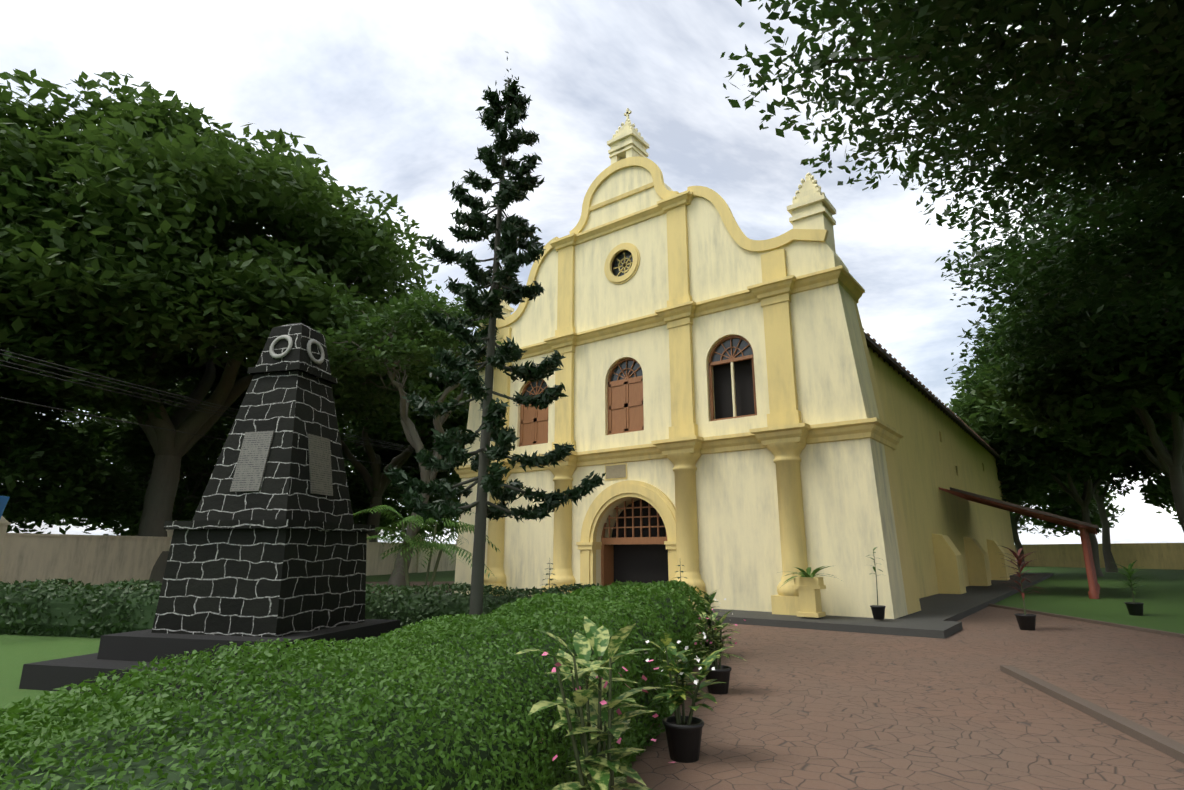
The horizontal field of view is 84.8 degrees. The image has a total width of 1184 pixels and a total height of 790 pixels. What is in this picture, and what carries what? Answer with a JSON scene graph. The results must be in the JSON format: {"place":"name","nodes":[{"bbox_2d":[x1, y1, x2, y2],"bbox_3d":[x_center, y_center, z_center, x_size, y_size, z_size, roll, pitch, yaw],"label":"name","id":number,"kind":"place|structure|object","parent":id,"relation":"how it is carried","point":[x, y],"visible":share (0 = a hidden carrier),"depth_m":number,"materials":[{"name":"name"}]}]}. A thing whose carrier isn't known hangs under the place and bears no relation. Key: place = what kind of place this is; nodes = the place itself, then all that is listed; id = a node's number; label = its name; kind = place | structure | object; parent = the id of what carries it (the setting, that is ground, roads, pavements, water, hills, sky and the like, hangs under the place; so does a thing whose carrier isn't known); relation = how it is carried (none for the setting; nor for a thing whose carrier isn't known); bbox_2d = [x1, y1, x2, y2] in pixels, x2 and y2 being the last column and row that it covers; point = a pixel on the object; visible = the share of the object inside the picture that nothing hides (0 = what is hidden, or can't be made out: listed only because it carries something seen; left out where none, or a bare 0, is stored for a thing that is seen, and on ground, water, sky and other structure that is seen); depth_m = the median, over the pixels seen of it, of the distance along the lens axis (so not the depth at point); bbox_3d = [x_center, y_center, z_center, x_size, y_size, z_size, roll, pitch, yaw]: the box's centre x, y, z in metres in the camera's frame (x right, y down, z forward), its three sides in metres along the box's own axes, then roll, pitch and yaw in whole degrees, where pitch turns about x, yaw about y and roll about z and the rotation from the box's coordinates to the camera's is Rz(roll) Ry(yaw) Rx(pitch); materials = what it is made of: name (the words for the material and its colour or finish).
{"place":"outdoors","nodes":[
{"label":"outdoors","id":0,"kind":"place"},
{"bbox_2d":[0,349,455,472],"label":"power lines","id":1,"kind":"object","parent":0,"point":[154,400],"visible":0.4,"depth_m":21.85,"materials":[{"name":"metal"}]},
{"bbox_2d":[0,566,1183,760],"bbox_3d":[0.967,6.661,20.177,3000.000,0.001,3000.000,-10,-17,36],"label":"lawn","id":2,"kind":"structure","parent":0,"point":[1066,589],"depth_m":20.31,"materials":[{"name":"green plant"}]},
{"bbox_2d":[0,496,9,518],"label":"sign","id":3,"kind":"object","parent":2,"relation":"on","point":[3,501],"visible":1,"depth_m":13.85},
{"bbox_2d":[0,392,129,533],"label":"tree","id":4,"kind":"object","parent":2,"relation":"on","point":[24,436],"depth_m":30.41,"materials":[{"name":"green plant"}]},
{"bbox_2d":[0,152,185,427],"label":"tree","id":5,"kind":"object","parent":2,"relation":"on","point":[85,349],"depth_m":26.22,"materials":[{"name":"green plant"}]},
{"bbox_2d":[0,353,234,535],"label":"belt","id":6,"kind":"object","parent":2,"relation":"on","point":[99,426],"depth_m":45.05,"materials":[{"name":"green plant"}]},
{"bbox_2d":[68,423,226,535],"bbox_3d":[-24.612,6.284,38.260,11.467,9.915,11.398,-10,-17,36],"label":"tree","id":7,"kind":"object","parent":2,"relation":"on","point":[138,453],"depth_m":36.13,"materials":[{"name":"green plant"}]},
{"bbox_2d":[0,516,456,588],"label":"boundary wall","id":8,"kind":"structure","parent":2,"relation":"on","point":[96,559],"depth_m":28.71,"materials":[{"name":"grey concrete"}]},
{"bbox_2d":[0,69,457,583],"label":"tree","id":9,"kind":"object","parent":2,"relation":"on","point":[123,189],"depth_m":26.65,"materials":[{"name":"green plant"}]},
{"bbox_2d":[19,619,443,701],"bbox_3d":[-5.008,3.857,9.882,4.000,0.608,4.000,-3,-14,14],"label":"monument base","id":10,"kind":"object","parent":2,"relation":"on","point":[123,651],"visible":0.29,"depth_m":8.62,"materials":[{"name":"grey stone"}]},
{"bbox_2d":[151,323,374,636],"bbox_3d":[-5.008,1.188,10.527,2.140,4.900,2.140,-3,-14,14],"label":"monument","id":11,"kind":"object","parent":2,"relation":"on","point":[281,552],"visible":0.96,"depth_m":9.66,"materials":[{"name":"stone"}]},
{"bbox_2d":[230,431,332,495],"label":"monument plaques","id":12,"kind":"object","parent":11,"relation":"attached to","point":[252,462],"visible":0.73,"depth_m":10.00,"materials":[{"name":"grey stone"}]},
{"bbox_2d":[269,335,324,363],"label":"monument wreaths","id":13,"kind":"object","parent":11,"relation":"attached to","point":[288,338],"visible":0.6,"depth_m":10.69,"materials":[{"name":"white stone"}]},
{"bbox_2d":[178,465,351,513],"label":"tree","id":14,"kind":"object","parent":2,"relation":"on","point":[198,495],"depth_m":43.73,"materials":[{"name":"green plant"}]},
{"bbox_2d":[0,578,598,637],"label":"hedge","id":15,"kind":"object","parent":2,"relation":"on","point":[153,587],"depth_m":13.33,"materials":[{"name":"green plant"}]},
{"bbox_2d":[0,579,710,789],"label":"hedge","id":16,"kind":"object","parent":2,"relation":"on","point":[497,622],"depth_m":2.71,"materials":[{"name":"green plant"}]},
{"bbox_2d":[344,462,404,534],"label":"tree","id":17,"kind":"object","parent":2,"relation":"on","point":[359,497],"depth_m":53.33,"materials":[{"name":"green plant"}]},
{"bbox_2d":[338,417,461,541],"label":"tree","id":18,"kind":"object","parent":2,"relation":"on","point":[452,478],"depth_m":60.11,"materials":[{"name":"green plant"}]},
{"bbox_2d":[336,338,467,541],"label":"tree","id":19,"kind":"object","parent":2,"relation":"on","point":[393,427],"depth_m":51.99,"materials":[{"name":"green plant"}]},
{"bbox_2d":[315,284,502,593],"bbox_3d":[-7.282,1.817,26.982,9.604,13.480,9.995,-10,-17,36],"label":"tree","id":20,"kind":"object","parent":2,"relation":"on","point":[403,344],"depth_m":25.69,"materials":[{"name":"green plant"}]},
{"bbox_2d":[353,505,498,586],"bbox_3d":[-5.581,5.443,22.056,5.130,3.275,4.862,-10,-17,36],"label":"palm","id":21,"kind":"object","parent":2,"relation":"on","point":[421,544],"depth_m":21.83,"materials":[{"name":"green plant"}]},
{"bbox_2d":[423,370,469,462],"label":"tree","id":22,"kind":"object","parent":2,"relation":"on","point":[459,415],"depth_m":47.05,"materials":[{"name":"green plant"}]},
{"bbox_2d":[382,51,605,631],"bbox_3d":[-1.952,-1.194,12.125,3.220,11.884,3.248,-10,-17,36],"label":"pine","id":23,"kind":"object","parent":2,"relation":"on","point":[516,230],"depth_m":11.72,"materials":[{"name":"green plant"}]},
{"bbox_2d":[418,573,1053,638],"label":"plinth","id":24,"kind":"structure","parent":2,"relation":"on","point":[938,615],"depth_m":15.91,"materials":[{"name":"concrete"}]},
{"bbox_2d":[792,577,825,617],"bbox_3d":[5.348,4.947,15.902,0.680,0.920,0.520,-10,-17,36],"label":"planter","id":25,"kind":"object","parent":24,"relation":"on","point":[808,588],"visible":0.98,"depth_m":15.74,"materials":[{"name":"yellow"}]},
{"bbox_2d":[777,566,837,587],"bbox_3d":[5.318,4.514,15.996,1.624,0.627,1.581,-10,-17,36],"label":"planter fern","id":26,"kind":"object","parent":25,"relation":"in","point":[807,573],"visible":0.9,"depth_m":15.87,"materials":[{"name":"green plant"}]},
{"bbox_2d":[612,269,1017,614],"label":"nave","id":27,"kind":"structure","parent":2,"relation":"on","point":[948,543],"depth_m":26.57,"materials":[{"name":"paint"}]},
{"bbox_2d":[863,328,998,457],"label":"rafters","id":28,"kind":"object","parent":27,"relation":"attached to","point":[879,355],"visible":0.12,"depth_m":28.62,"materials":[{"name":"brown wood"}]},
{"bbox_2d":[864,332,999,458],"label":"roof","id":29,"kind":"structure","parent":27,"relation":"on","point":[872,343],"depth_m":26.62,"materials":[{"name":"tile"}]},
{"bbox_2d":[939,487,1099,598],"bbox_3d":[17.907,6.108,30.607,9.500,5.979,8.500,-10,-17,36],"label":"porch","id":30,"kind":"object","parent":2,"relation":"on","point":[1085,529],"visible":0.81,"depth_m":26.15,"materials":[{"name":"wood"}]},
{"bbox_2d":[949,380,1169,572],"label":"tree","id":31,"kind":"object","parent":2,"relation":"on","point":[1110,566],"depth_m":56.64,"materials":[{"name":"brown plant"}]},
{"bbox_2d":[945,292,1183,531],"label":"tree","id":32,"kind":"object","parent":2,"relation":"on","point":[973,408],"depth_m":44.06,"materials":[{"name":"green plant"}]},
{"bbox_2d":[1009,479,1124,566],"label":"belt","id":33,"kind":"object","parent":2,"relation":"on","point":[1074,511],"depth_m":73.38,"materials":[{"name":"green plant"}]},
{"bbox_2d":[958,394,1183,575],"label":"tree","id":34,"kind":"object","parent":2,"relation":"on","point":[1028,477],"depth_m":47.08,"materials":[{"name":"green plant"}]},
{"bbox_2d":[970,225,1183,530],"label":"tree","id":35,"kind":"object","parent":2,"relation":"on","point":[1099,413],"depth_m":29.55,"materials":[{"name":"green plant"}]},
{"bbox_2d":[1014,543,1183,569],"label":"wall","id":36,"kind":"structure","parent":2,"relation":"on","point":[1158,555],"depth_m":69.78,"materials":[{"name":"paint"}]},
{"bbox_2d":[1156,503,1180,524],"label":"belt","id":37,"kind":"object","parent":2,"relation":"on","point":[1169,511],"visible":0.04,"depth_m":66.05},
{"bbox_2d":[0,0,1183,544],"label":"sky","id":38,"kind":"structure","parent":0,"point":[388,93],"materials":[{"name":"white"}]},
{"bbox_2d":[454,167,907,618],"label":"facade","id":39,"kind":"structure","parent":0,"point":[849,521],"depth_m":19.35,"materials":[{"name":"paint"}]},
{"bbox_2d":[454,182,903,615],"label":"facade trim","id":40,"kind":"structure","parent":39,"relation":"attached to","point":[785,436],"depth_m":19.81,"materials":[{"name":"yellow paint"}]},
{"bbox_2d":[605,463,626,479],"bbox_3d":[0.793,2.522,21.316,0.900,0.520,0.040,-10,-17,36],"label":"wall plaque","id":41,"kind":"object","parent":40,"relation":"attached to","point":[616,478],"visible":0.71,"depth_m":21.27,"materials":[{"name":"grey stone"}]},
{"bbox_2d":[576,243,676,585],"bbox_3d":[1.250,0.613,21.462,4.060,12.360,0.530,-10,-17,36],"label":"door surround","id":42,"kind":"object","parent":40,"relation":"attached to","point":[659,500],"visible":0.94,"depth_m":21.10,"materials":[{"name":"paint"}]},
{"bbox_2d":[519,335,756,585],"bbox_3d":[1.293,2.780,21.477,9.639,8.155,0.808,-10,-17,36],"label":"woodwork","id":43,"kind":"object","parent":40,"relation":"attached to","point":[625,405],"visible":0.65,"depth_m":21.60,"materials":[{"name":"brown wood"}]},
{"bbox_2d":[731,362,736,416],"bbox_3d":[4.257,-0.170,19.480,0.070,1.710,0.080,-10,-17,36],"label":"mullion","id":44,"kind":"object","parent":43,"relation":"on","point":[733,390],"visible":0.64,"depth_m":19.44,"materials":[{"name":"paint"}]},
{"bbox_2d":[525,252,752,395],"bbox_3d":[1.097,-2.791,22.637,9.430,4.670,0.025,-10,-17,36],"label":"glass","id":45,"kind":"object","parent":40,"relation":"attached to","point":[720,349],"visible":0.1,"depth_m":21.95,"materials":[{"name":"glass"}]},
{"bbox_2d":[613,252,631,275],"bbox_3d":[1.166,-4.600,22.965,1.000,1.000,0.040,-10,-17,36],"label":"rose window tracery","id":46,"kind":"object","parent":45,"relation":"attached to","point":[624,265],"visible":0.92,"depth_m":22.97,"materials":[{"name":"paint"}]},
{"bbox_2d":[611,499,668,582],"bbox_3d":[1.791,5.036,21.117,3.200,3.600,0.054,-10,-17,36],"label":"dark door","id":47,"kind":"structure","parent":40,"relation":"attached to","point":[645,563],"depth_m":21.25,"materials":[{"name":"black wood"}]},
{"bbox_2d":[477,156,827,331],"bbox_3d":[0.955,-5.938,23.209,14.445,5.383,0.160,-10,-17,36],"label":"gable band","id":48,"kind":"object","parent":40,"relation":"attached to","point":[736,233],"visible":0.77,"depth_m":22.14,"materials":[{"name":"paint"}]},
{"bbox_2d":[479,108,835,326],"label":"pinnacles","id":49,"kind":"object","parent":40,"relation":"attached to","point":[811,207],"visible":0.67,"depth_m":19.23,"materials":[{"name":"paint"}]},
{"bbox_2d":[713,359,754,418],"bbox_3d":[4.429,-0.117,19.698,1.550,1.850,0.054,-10,-17,36],"label":"dark window","id":50,"kind":"structure","parent":40,"relation":"attached to","point":[744,390],"depth_m":19.76,"materials":[{"name":"black glass"}]},
{"bbox_2d":[366,581,1183,789],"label":"paving","id":51,"kind":"structure","parent":0,"point":[801,709],"depth_m":7.16,"materials":[{"name":"brown stone"}]},
{"bbox_2d":[662,602,1143,762],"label":"plant pots","id":52,"kind":"object","parent":51,"relation":"on","point":[684,742],"visible":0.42,"depth_m":5.73,"materials":[{"name":"black plastic"}]},
{"bbox_2d":[669,668,718,724],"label":"potting soil","id":53,"kind":"structure","parent":52,"relation":"in","point":[674,722],"depth_m":5.68,"materials":[{"name":"brown soil"}]},
{"bbox_2d":[542,563,556,586],"bbox_3d":[-1.339,5.778,20.719,0.636,1.130,0.654,-10,-17,36],"label":"sapling","id":54,"kind":"object","parent":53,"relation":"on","point":[548,574],"depth_m":20.73,"materials":[{"name":"green plant"}]},
{"bbox_2d":[512,616,674,789],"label":"hedge plant","id":55,"kind":"object","parent":53,"relation":"on","point":[597,641],"depth_m":3.21,"materials":[{"name":"green plant"}]},
{"bbox_2d":[672,565,687,583],"bbox_3d":[2.470,5.091,17.880,0.636,1.130,0.654,-10,-17,36],"label":"sapling","id":56,"kind":"object","parent":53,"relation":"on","point":[680,571],"depth_m":17.91,"materials":[{"name":"green plant"}]},
{"bbox_2d":[640,631,732,724],"bbox_3d":[0.790,2.484,5.706,0.828,0.805,0.709,-10,-17,36],"label":"hedge plant","id":57,"kind":"object","parent":53,"relation":"on","point":[679,697],"depth_m":5.67,"materials":[{"name":"green plant"}]},
{"bbox_2d":[691,590,732,640],"bbox_3d":[2.032,3.765,11.066,0.700,0.866,0.763,-10,-17,36],"label":"hedge plant","id":58,"kind":"object","parent":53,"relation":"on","point":[711,596],"depth_m":11.06,"materials":[{"name":"green plant"}]},
{"bbox_2d":[691,595,745,668],"bbox_3d":[1.629,3.038,8.300,0.743,0.945,0.768,-10,-17,36],"label":"hedge plant","id":59,"kind":"object","parent":53,"relation":"on","point":[717,637],"depth_m":8.26,"materials":[{"name":"green plant"}]},
{"bbox_2d":[866,547,882,605],"bbox_3d":[6.702,4.307,15.300,0.478,1.403,0.463,-10,-17,36],"label":"thin plant","id":60,"kind":"object","parent":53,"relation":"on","point":[874,568],"depth_m":15.32,"materials":[{"name":"green plant"}]},
{"bbox_2d":[998,545,1046,614],"bbox_3d":[9.931,4.283,14.976,1.054,1.596,1.065,-10,-17,36],"label":"potted plant","id":61,"kind":"object","parent":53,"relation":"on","point":[1019,561],"depth_m":14.99,"materials":[{"name":"red plant"}]},
{"bbox_2d":[1110,560,1154,602],"bbox_3d":[15.235,5.280,18.316,1.080,1.230,1.065,-10,-17,36],"label":"potted plant","id":62,"kind":"object","parent":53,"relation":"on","point":[1128,570],"depth_m":18.30,"materials":[{"name":"green plant"}]},
{"bbox_2d":[989,604,1183,762],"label":"kerbs","id":63,"kind":"structure","parent":51,"relation":"on","point":[1174,749],"depth_m":7.25,"materials":[{"name":"grey concrete"}]},
{"bbox_2d":[720,0,1183,239],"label":"tree","id":64,"kind":"object","parent":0,"point":[1120,119],"depth_m":13.14,"materials":[{"name":"green plant"}]},
{"bbox_2d":[935,125,1183,405],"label":"tree","id":65,"kind":"object","parent":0,"point":[1068,325],"depth_m":21.05,"materials":[{"name":"green plant"}]}
]}

